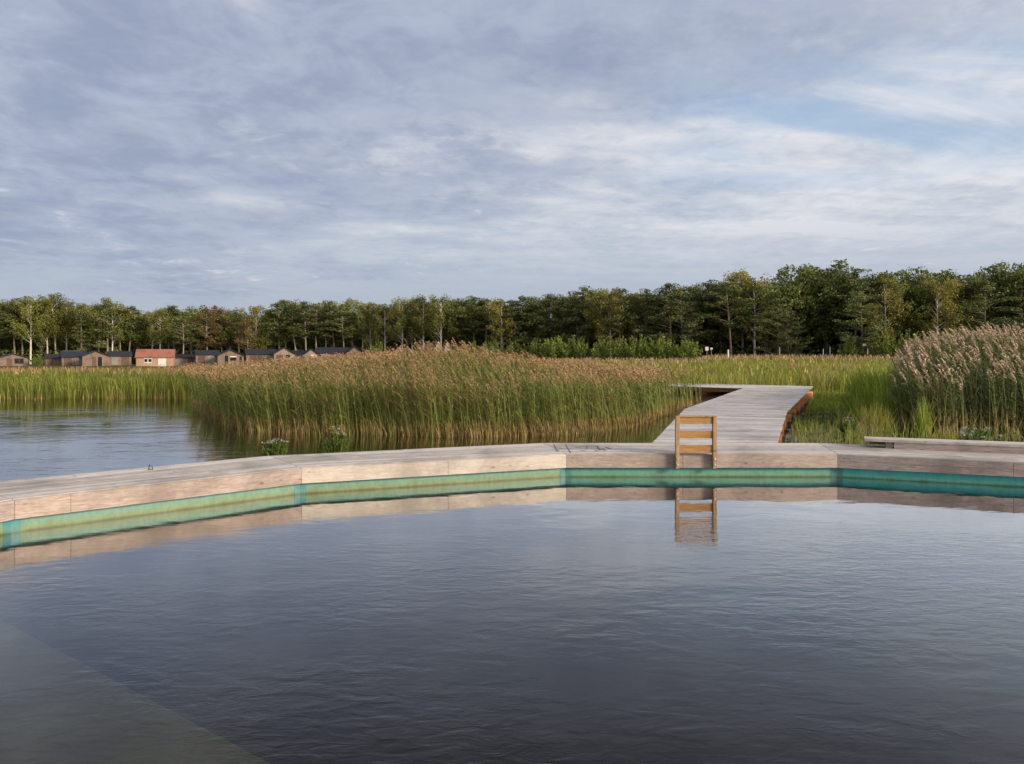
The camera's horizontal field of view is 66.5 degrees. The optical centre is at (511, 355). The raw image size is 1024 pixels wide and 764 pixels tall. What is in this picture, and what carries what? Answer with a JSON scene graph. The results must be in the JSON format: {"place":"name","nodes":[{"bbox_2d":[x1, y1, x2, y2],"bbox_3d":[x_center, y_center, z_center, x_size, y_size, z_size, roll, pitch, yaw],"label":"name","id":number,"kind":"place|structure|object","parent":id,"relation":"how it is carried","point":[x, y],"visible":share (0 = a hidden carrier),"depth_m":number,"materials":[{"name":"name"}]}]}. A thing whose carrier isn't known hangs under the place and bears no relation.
{"place":"outdoors","nodes":[
{"label":"outdoors","id":0,"kind":"place"},
{"bbox_2d":[0,364,241,369],"bbox_3d":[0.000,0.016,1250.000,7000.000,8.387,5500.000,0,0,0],"label":"ground","id":1,"kind":"structure","parent":0,"point":[113,367],"depth_m":122.95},
{"bbox_2d":[0,353,28,365],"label":"cabin","id":2,"kind":"object","parent":1,"relation":"on","point":[11,359],"visible":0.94,"depth_m":130.06,"materials":[{"name":"brown wood"}]},
{"bbox_2d":[8,294,47,363],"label":"birch tree","id":3,"kind":"object","parent":1,"relation":"on","point":[25,313],"visible":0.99,"depth_m":146.22,"materials":[{"name":"green plant"}]},
{"bbox_2d":[17,312,57,357],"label":"broadleaf tree","id":4,"kind":"object","parent":1,"relation":"on","point":[40,344],"visible":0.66,"depth_m":148.34,"materials":[{"name":"green plant"}]},
{"bbox_2d":[29,297,66,353],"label":"birch tree","id":5,"kind":"object","parent":1,"relation":"on","point":[45,310],"visible":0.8,"depth_m":148.13,"materials":[{"name":"green plant"}]},
{"bbox_2d":[31,292,68,353],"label":"birch tree","id":6,"kind":"object","parent":1,"relation":"on","point":[51,296],"visible":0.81,"depth_m":148.86,"materials":[{"name":"green plant"}]},
{"bbox_2d":[44,298,76,349],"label":"birch tree","id":7,"kind":"object","parent":1,"relation":"on","point":[68,308],"visible":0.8,"depth_m":149.70,"materials":[{"name":"green plant"}]},
{"bbox_2d":[60,351,85,365],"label":"cabin","id":8,"kind":"object","parent":1,"relation":"on","point":[69,358],"visible":0.69,"depth_m":134.99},
{"bbox_2d":[71,302,95,350],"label":"spruce tree","id":9,"kind":"object","parent":1,"relation":"on","point":[80,311],"visible":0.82,"depth_m":145.87,"materials":[{"name":"plant"}]},
{"bbox_2d":[77,351,110,365],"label":"cabin","id":10,"kind":"object","parent":1,"relation":"on","point":[94,358],"visible":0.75,"depth_m":130.03,"materials":[{"name":"brown wood"}]},
{"bbox_2d":[85,301,114,351],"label":"birch tree","id":11,"kind":"object","parent":1,"relation":"on","point":[92,311],"visible":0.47,"depth_m":145.51,"materials":[{"name":"green plant"}]},
{"bbox_2d":[91,296,121,353],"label":"spruce tree","id":12,"kind":"object","parent":1,"relation":"on","point":[104,343],"visible":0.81,"depth_m":144.04,"materials":[{"name":"plant"}]},
{"bbox_2d":[0,365,214,399],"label":"reed belt","id":13,"kind":"object","parent":1,"relation":"on","point":[28,383],"visible":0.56,"depth_m":34.57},
{"bbox_2d":[92,300,131,350],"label":"birch tree","id":14,"kind":"object","parent":1,"relation":"on","point":[113,311],"visible":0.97,"depth_m":144.12,"materials":[{"name":"green plant"}]},
{"bbox_2d":[107,351,132,365],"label":"cabin","id":15,"kind":"object","parent":1,"relation":"on","point":[120,357],"visible":0.75,"depth_m":136.22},
{"bbox_2d":[121,312,155,363],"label":"broadleaf tree","id":16,"kind":"object","parent":1,"relation":"on","point":[134,339],"visible":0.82,"depth_m":145.78,"materials":[{"name":"green plant"}]},
{"bbox_2d":[144,308,176,348],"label":"birch tree","id":17,"kind":"object","parent":1,"relation":"on","point":[162,334],"visible":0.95,"depth_m":142.59,"materials":[{"name":"green plant"}]},
{"bbox_2d":[166,315,199,353],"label":"pine tree","id":18,"kind":"object","parent":1,"relation":"on","point":[177,320],"visible":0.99,"depth_m":139.64,"materials":[{"name":"green plant"}]},
{"bbox_2d":[167,306,205,353],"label":"broadleaf tree","id":19,"kind":"object","parent":1,"relation":"on","point":[192,316],"visible":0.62,"depth_m":145.69,"materials":[{"name":"green plant"}]},
{"bbox_2d":[189,306,224,349],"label":"tree","id":20,"kind":"object","parent":1,"relation":"on","point":[201,330],"visible":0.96,"depth_m":142.62,"materials":[{"name":"green plant"}]},
{"bbox_2d":[194,350,219,365],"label":"cabin","id":21,"kind":"object","parent":1,"relation":"on","point":[204,356],"visible":0.66,"depth_m":135.10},
{"bbox_2d":[213,350,244,365],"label":"cabin","id":22,"kind":"object","parent":1,"relation":"on","point":[225,356],"visible":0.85,"depth_m":130.01,"materials":[{"name":"brown wood"}]},
{"bbox_2d":[212,310,248,349],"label":"broadleaf tree","id":23,"kind":"object","parent":1,"relation":"on","point":[231,317],"visible":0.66,"depth_m":144.67,"materials":[{"name":"green plant"}]},
{"bbox_2d":[233,317,261,348],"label":"tree","id":24,"kind":"object","parent":1,"relation":"on","point":[241,335],"visible":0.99,"depth_m":141.69,"materials":[{"name":"plant"}]},
{"bbox_2d":[235,306,272,348],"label":"birch tree","id":25,"kind":"object","parent":1,"relation":"on","point":[254,310],"visible":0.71,"depth_m":142.89,"materials":[{"name":"green plant"}]},
{"bbox_2d":[244,349,276,364],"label":"cabin","id":26,"kind":"object","parent":1,"relation":"on","point":[255,354],"visible":0.6,"depth_m":135.12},
{"bbox_2d":[254,310,289,348],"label":"broadleaf tree","id":27,"kind":"object","parent":1,"relation":"on","point":[265,341],"visible":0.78,"depth_m":143.33,"materials":[{"name":"green plant"}]},
{"bbox_2d":[260,301,293,348],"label":"pine tree","id":28,"kind":"object","parent":1,"relation":"on","point":[279,307],"visible":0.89,"depth_m":142.76,"materials":[{"name":"green plant"}]},
{"bbox_2d":[272,299,304,349],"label":"birch tree","id":29,"kind":"object","parent":1,"relation":"on","point":[292,306],"visible":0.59,"depth_m":144.18,"materials":[{"name":"green plant"}]},
{"bbox_2d":[286,301,323,349],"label":"pine tree","id":30,"kind":"object","parent":1,"relation":"on","point":[304,308],"visible":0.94,"depth_m":141.11,"materials":[{"name":"green plant"}]},
{"bbox_2d":[295,302,334,350],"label":"pine tree","id":31,"kind":"object","parent":1,"relation":"on","point":[317,309],"visible":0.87,"depth_m":142.25,"materials":[{"name":"green plant"}]},
{"bbox_2d":[321,303,359,346],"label":"pine tree","id":32,"kind":"object","parent":1,"relation":"on","point":[341,311],"visible":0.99,"depth_m":140.84,"materials":[{"name":"green plant"}]},
{"bbox_2d":[352,300,383,351],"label":"birch tree","id":33,"kind":"object","parent":1,"relation":"on","point":[371,320],"visible":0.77,"depth_m":139.82,"materials":[{"name":"green plant"}]},
{"bbox_2d":[369,304,397,350],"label":"birch tree","id":34,"kind":"object","parent":1,"relation":"on","point":[383,309],"visible":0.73,"depth_m":139.09,"materials":[{"name":"green plant"}]},
{"bbox_2d":[384,297,412,346],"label":"birch tree","id":35,"kind":"object","parent":1,"relation":"on","point":[402,322],"visible":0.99,"depth_m":137.36,"materials":[{"name":"green plant"}]},
{"bbox_2d":[394,296,433,351],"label":"birch tree","id":36,"kind":"object","parent":1,"relation":"on","point":[411,306],"visible":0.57,"depth_m":137.75,"materials":[{"name":"green plant"}]},
{"bbox_2d":[408,294,436,347],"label":"birch tree","id":37,"kind":"object","parent":1,"relation":"on","point":[420,317],"visible":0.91,"depth_m":134.81,"materials":[{"name":"green plant"}]},
{"bbox_2d":[149,338,700,440],"bbox_3d":[-4.783,1.116,31.170,27.240,3.387,28.434,0,0,0],"label":"reed bed","id":38,"kind":"object","parent":1,"relation":"on","point":[378,390],"visible":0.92,"depth_m":20.26,"materials":[{"name":"green plant"}]},
{"bbox_2d":[421,293,452,345],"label":"birch tree","id":39,"kind":"object","parent":1,"relation":"on","point":[441,311],"visible":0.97,"depth_m":133.84,"materials":[{"name":"green plant"}]},
{"bbox_2d":[437,298,479,350],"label":"broadleaf tree","id":40,"kind":"object","parent":1,"relation":"on","point":[454,328],"visible":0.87,"depth_m":134.39,"materials":[{"name":"green plant"}]},
{"bbox_2d":[455,295,491,340],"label":"pine tree","id":41,"kind":"object","parent":1,"relation":"on","point":[475,310],"visible":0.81,"depth_m":133.92,"materials":[{"name":"green plant"}]},
{"bbox_2d":[482,297,516,350],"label":"birch tree","id":42,"kind":"object","parent":1,"relation":"on","point":[499,303],"visible":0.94,"depth_m":127.94,"materials":[{"name":"green plant"}]},
{"bbox_2d":[0,269,1023,363],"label":"wood","id":43,"kind":"object","parent":1,"relation":"on","point":[832,345],"visible":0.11,"depth_m":133.51,"materials":[{"name":"plant"}]},
{"bbox_2d":[487,299,536,351],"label":"pine tree","id":44,"kind":"object","parent":1,"relation":"on","point":[511,305],"visible":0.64,"depth_m":128.53,"materials":[{"name":"green plant"}]},
{"bbox_2d":[504,295,541,356],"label":"pine tree","id":45,"kind":"object","parent":1,"relation":"on","point":[522,299],"visible":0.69,"depth_m":128.22,"materials":[{"name":"green plant"}]},
{"bbox_2d":[512,296,557,350],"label":"pine tree","id":46,"kind":"object","parent":1,"relation":"on","point":[528,306],"visible":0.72,"depth_m":126.95,"materials":[{"name":"green plant"}]},
{"bbox_2d":[523,293,575,350],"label":"pine tree","id":47,"kind":"object","parent":1,"relation":"on","point":[548,305],"visible":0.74,"depth_m":126.32,"materials":[{"name":"green plant"}]},
{"bbox_2d":[541,336,565,359],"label":"willow bush","id":48,"kind":"object","parent":1,"relation":"on","point":[554,349],"visible":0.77,"depth_m":112.68,"materials":[{"name":"green plant"}]},
{"bbox_2d":[541,296,587,357],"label":"pine tree","id":49,"kind":"object","parent":1,"relation":"on","point":[557,312],"visible":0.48,"depth_m":125.81,"materials":[{"name":"green plant"}]},
{"bbox_2d":[551,291,595,353],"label":"pine tree","id":50,"kind":"object","parent":1,"relation":"on","point":[582,328],"visible":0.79,"depth_m":123.03,"materials":[{"name":"green plant"}]},
{"bbox_2d":[561,334,588,359],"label":"willow bush","id":51,"kind":"object","parent":1,"relation":"on","point":[571,350],"visible":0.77,"depth_m":111.00,"materials":[{"name":"green plant"}]},
{"bbox_2d":[563,285,605,358],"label":"pine tree","id":52,"kind":"object","parent":1,"relation":"on","point":[583,291],"visible":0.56,"depth_m":123.44,"materials":[{"name":"green plant"}]},
{"bbox_2d":[581,288,621,347],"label":"birch tree","id":53,"kind":"object","parent":1,"relation":"on","point":[590,309],"visible":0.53,"depth_m":121.44,"materials":[{"name":"green plant"}]},
{"bbox_2d":[592,288,629,357],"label":"birch tree","id":54,"kind":"object","parent":1,"relation":"on","point":[610,335],"visible":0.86,"depth_m":118.64,"materials":[{"name":"green plant"}]},
{"bbox_2d":[592,287,640,345],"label":"pine tree","id":55,"kind":"object","parent":1,"relation":"on","point":[616,323],"visible":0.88,"depth_m":117.66,"materials":[{"name":"green plant"}]},
{"bbox_2d":[606,335,630,361],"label":"willow bush","id":56,"kind":"object","parent":1,"relation":"on","point":[620,353],"visible":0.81,"depth_m":107.33,"materials":[{"name":"green plant"}]},
{"bbox_2d":[344,353,904,391],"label":"meadow grass","id":57,"kind":"structure","parent":1,"relation":"on","point":[815,370],"depth_m":55.22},
{"bbox_2d":[620,291,652,341],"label":"birch tree","id":58,"kind":"object","parent":1,"relation":"on","point":[633,325],"visible":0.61,"depth_m":118.96,"materials":[{"name":"green plant"}]},
{"bbox_2d":[625,333,653,361],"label":"willow bush","id":59,"kind":"object","parent":1,"relation":"on","point":[640,351],"visible":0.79,"depth_m":105.78,"materials":[{"name":"green plant"}]},
{"bbox_2d":[624,288,667,349],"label":"pine tree","id":60,"kind":"object","parent":1,"relation":"on","point":[648,307],"visible":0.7,"depth_m":117.17,"materials":[{"name":"green plant"}]},
{"bbox_2d":[631,292,680,348],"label":"pine tree","id":61,"kind":"object","parent":1,"relation":"on","point":[649,328],"visible":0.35,"depth_m":117.45,"materials":[{"name":"green plant"}]},
{"bbox_2d":[647,331,677,362],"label":"willow bush","id":62,"kind":"object","parent":1,"relation":"on","point":[661,351],"visible":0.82,"depth_m":105.06,"materials":[{"name":"green plant"}]},
{"bbox_2d":[642,282,689,355],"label":"pine tree","id":63,"kind":"object","parent":1,"relation":"on","point":[667,285],"visible":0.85,"depth_m":115.55,"materials":[{"name":"green plant"}]},
{"bbox_2d":[654,286,710,356],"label":"pine tree","id":64,"kind":"object","parent":1,"relation":"on","point":[676,300],"visible":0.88,"depth_m":114.14,"materials":[{"name":"green plant"}]},
{"bbox_2d":[676,337,702,360],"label":"willow bush","id":65,"kind":"object","parent":1,"relation":"on","point":[688,352],"visible":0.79,"depth_m":103.82,"materials":[{"name":"green plant"}]},
{"bbox_2d":[660,284,719,356],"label":"pine tree","id":66,"kind":"object","parent":1,"relation":"on","point":[697,297],"visible":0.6,"depth_m":117.09,"materials":[{"name":"green plant"}]},
{"bbox_2d":[688,279,730,354],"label":"pine tree","id":67,"kind":"object","parent":1,"relation":"on","point":[707,286],"visible":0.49,"depth_m":117.98,"materials":[{"name":"green plant"}]},
{"bbox_2d":[697,283,749,353],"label":"pine tree","id":68,"kind":"object","parent":1,"relation":"on","point":[720,324],"visible":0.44,"depth_m":116.91,"materials":[{"name":"green plant"}]},
{"bbox_2d":[700,280,759,355],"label":"pine tree","id":69,"kind":"object","parent":1,"relation":"on","point":[721,295],"visible":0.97,"depth_m":112.44,"materials":[{"name":"green plant"}]},
{"bbox_2d":[652,383,812,442],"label":"boardwalk","id":70,"kind":"structure","parent":1,"relation":"on","point":[743,413],"depth_m":21.10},
{"bbox_2d":[712,268,759,352],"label":"birch tree","id":71,"kind":"object","parent":1,"relation":"on","point":[735,279],"visible":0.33,"depth_m":116.98,"materials":[{"name":"green plant"}]},
{"bbox_2d":[729,274,776,354],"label":"birch tree","id":72,"kind":"object","parent":1,"relation":"on","point":[764,284],"visible":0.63,"depth_m":113.58,"materials":[{"name":"green plant"}]},
{"bbox_2d":[731,278,794,355],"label":"broadleaf tree","id":73,"kind":"object","parent":1,"relation":"on","point":[775,288],"visible":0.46,"depth_m":113.13,"materials":[{"name":"green plant"}]},
{"bbox_2d":[749,292,815,354],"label":"pine tree","id":74,"kind":"object","parent":1,"relation":"on","point":[772,297],"visible":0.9,"depth_m":107.28,"materials":[{"name":"green plant"}]},
{"bbox_2d":[768,307,811,354],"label":"pine tree","id":75,"kind":"object","parent":1,"relation":"on","point":[796,348],"visible":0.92,"depth_m":106.53,"materials":[{"name":"green plant"}]},
{"bbox_2d":[762,263,836,355],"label":"oak tree","id":76,"kind":"object","parent":1,"relation":"on","point":[784,284],"visible":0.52,"depth_m":112.45,"materials":[{"name":"green plant"}]},
{"bbox_2d":[788,259,857,356],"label":"oak tree","id":77,"kind":"object","parent":1,"relation":"on","point":[814,308],"visible":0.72,"depth_m":111.18,"materials":[{"name":"green plant"}]},
{"bbox_2d":[806,274,870,350],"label":"broadleaf tree","id":78,"kind":"object","parent":1,"relation":"on","point":[845,317],"visible":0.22,"depth_m":110.92,"materials":[{"name":"green plant"}]},
{"bbox_2d":[826,266,881,341],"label":"pine tree","id":79,"kind":"object","parent":1,"relation":"on","point":[847,276],"visible":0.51,"depth_m":109.08,"materials":[{"name":"green plant"}]},
{"bbox_2d":[832,291,890,354],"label":"pine tree","id":80,"kind":"object","parent":1,"relation":"on","point":[853,303],"visible":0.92,"depth_m":102.43,"materials":[{"name":"green plant"}]},
{"bbox_2d":[839,272,924,350],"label":"pine tree","id":81,"kind":"object","parent":1,"relation":"on","point":[869,284],"visible":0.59,"depth_m":105.67,"materials":[{"name":"green plant"}]},
{"bbox_2d":[866,331,902,361],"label":"willow bush","id":82,"kind":"object","parent":1,"relation":"on","point":[883,349],"visible":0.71,"depth_m":100.21,"materials":[{"name":"green plant"}]},
{"bbox_2d":[862,276,914,342],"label":"birch tree","id":83,"kind":"object","parent":1,"relation":"on","point":[888,285],"visible":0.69,"depth_m":104.31,"materials":[{"name":"green plant"}]},
{"bbox_2d":[866,269,946,345],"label":"oak tree","id":84,"kind":"object","parent":1,"relation":"on","point":[919,294],"visible":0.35,"depth_m":105.85,"materials":[{"name":"green plant"}]},
{"bbox_2d":[880,275,940,338],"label":"broadleaf tree","id":85,"kind":"object","parent":1,"relation":"on","point":[905,298],"visible":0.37,"depth_m":106.22,"materials":[{"name":"green plant"}]},
{"bbox_2d":[900,266,971,339],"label":"oak tree","id":86,"kind":"object","parent":1,"relation":"on","point":[926,272],"visible":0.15,"depth_m":108.75,"materials":[{"name":"green plant"}]},
{"bbox_2d":[908,274,964,339],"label":"birch tree","id":87,"kind":"object","parent":1,"relation":"on","point":[933,284],"visible":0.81,"depth_m":102.65,"materials":[{"name":"green plant"}]},
{"bbox_2d":[923,279,974,334],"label":"birch tree","id":88,"kind":"object","parent":1,"relation":"on","point":[956,296],"visible":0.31,"depth_m":104.24,"materials":[{"name":"green plant"}]},
{"bbox_2d":[883,320,1023,432],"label":"tall reed clump","id":89,"kind":"object","parent":1,"relation":"on","point":[958,362],"visible":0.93,"depth_m":20.75,"materials":[{"name":"beige plant"}]},
{"bbox_2d":[939,268,996,335],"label":"oak tree","id":90,"kind":"object","parent":1,"relation":"on","point":[947,273],"visible":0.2,"depth_m":106.43,"materials":[{"name":"green plant"}]},
{"bbox_2d":[942,275,1012,339],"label":"pine tree","id":91,"kind":"object","parent":1,"relation":"on","point":[971,298],"visible":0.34,"depth_m":104.73,"materials":[{"name":"green plant"}]},
{"bbox_2d":[947,279,1023,342],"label":"pine tree","id":92,"kind":"object","parent":1,"relation":"on","point":[983,284],"visible":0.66,"depth_m":101.97,"materials":[{"name":"green plant"}]},
{"bbox_2d":[967,261,1023,329],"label":"oak tree","id":93,"kind":"object","parent":1,"relation":"on","point":[1000,270],"visible":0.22,"depth_m":105.06,"materials":[{"name":"green plant"}]},
{"bbox_2d":[988,271,1023,333],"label":"pine tree","id":94,"kind":"object","parent":1,"relation":"on","point":[1018,275],"visible":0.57,"depth_m":103.01,"materials":[{"name":"green plant"}]},
{"bbox_2d":[135,349,175,365],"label":"red roofed house","id":95,"kind":"structure","parent":0,"point":[153,357],"depth_m":128.33,"materials":[{"name":"tile"}]},
{"bbox_2d":[0,477,1023,763],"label":"pool water","id":96,"kind":"structure","parent":0,"point":[702,621],"depth_m":5.34,"materials":[{"name":"liquid"}]},
{"bbox_2d":[0,443,1023,534],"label":"bathing deck","id":97,"kind":"structure","parent":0,"point":[43,502],"depth_m":11.22,"materials":[{"name":"wood"}]},
{"bbox_2d":[675,416,716,467],"bbox_3d":[2.785,1.308,11.834,0.614,0.793,0.099,0,0,0],"label":"pool ladder","id":98,"kind":"object","parent":97,"relation":"attached to","point":[679,434],"visible":1,"depth_m":11.82,"materials":[{"name":"wood"}]},
{"bbox_2d":[864,436,1023,453],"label":"bench","id":99,"kind":"object","parent":97,"relation":"on","point":[961,445],"visible":1,"depth_m":12.31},
{"bbox_2d":[0,371,1023,480],"bbox_3d":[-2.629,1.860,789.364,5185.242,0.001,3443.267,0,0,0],"label":"lake water","id":100,"kind":"structure","parent":0,"point":[46,437],"depth_m":17.95,"materials":[{"name":"liquid"}]},
{"bbox_2d":[260,438,288,455],"bbox_3d":[-4.013,1.674,13.180,0.478,0.571,0.485,0,0,0],"label":"flowering plant","id":101,"kind":"object","parent":100,"relation":"in","point":[273,447],"visible":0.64,"depth_m":13.13,"materials":[{"name":"green plant"}]},
{"bbox_2d":[321,424,352,452],"bbox_3d":[-2.983,1.567,13.355,0.520,0.785,0.505,0,0,0],"label":"flowering plant","id":102,"kind":"object","parent":100,"relation":"in","point":[336,443],"visible":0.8,"depth_m":13.27,"materials":[{"name":"green plant"}]},
{"bbox_2d":[853,400,902,430],"bbox_3d":[9.099,1.518,19.624,1.170,0.885,1.031,0,0,-18],"label":"grass tuft","id":103,"kind":"object","parent":100,"relation":"in","point":[883,415],"visible":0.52,"depth_m":19.43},
{"bbox_2d":[788,364,1023,445],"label":"rushes","id":104,"kind":"object","parent":100,"relation":"in","point":[876,384],"visible":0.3,"depth_m":21.64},
{"bbox_2d":[907,395,943,434],"bbox_3d":[9.670,1.415,18.393,0.945,1.091,0.807,0,0,0],"label":"grass tuft","id":105,"kind":"object","parent":100,"relation":"in","point":[923,418],"visible":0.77,"depth_m":18.34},
{"bbox_2d":[952,426,1003,440],"bbox_3d":[8.349,1.613,14.015,0.836,0.695,0.789,0,0,0],"label":"flowering plant","id":106,"kind":"object","parent":100,"relation":"in","point":[975,435],"visible":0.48,"depth_m":14.01,"materials":[{"name":"green plant"}]},
{"bbox_2d":[0,0,1023,343],"label":"sky","id":107,"kind":"structure","parent":0,"point":[157,154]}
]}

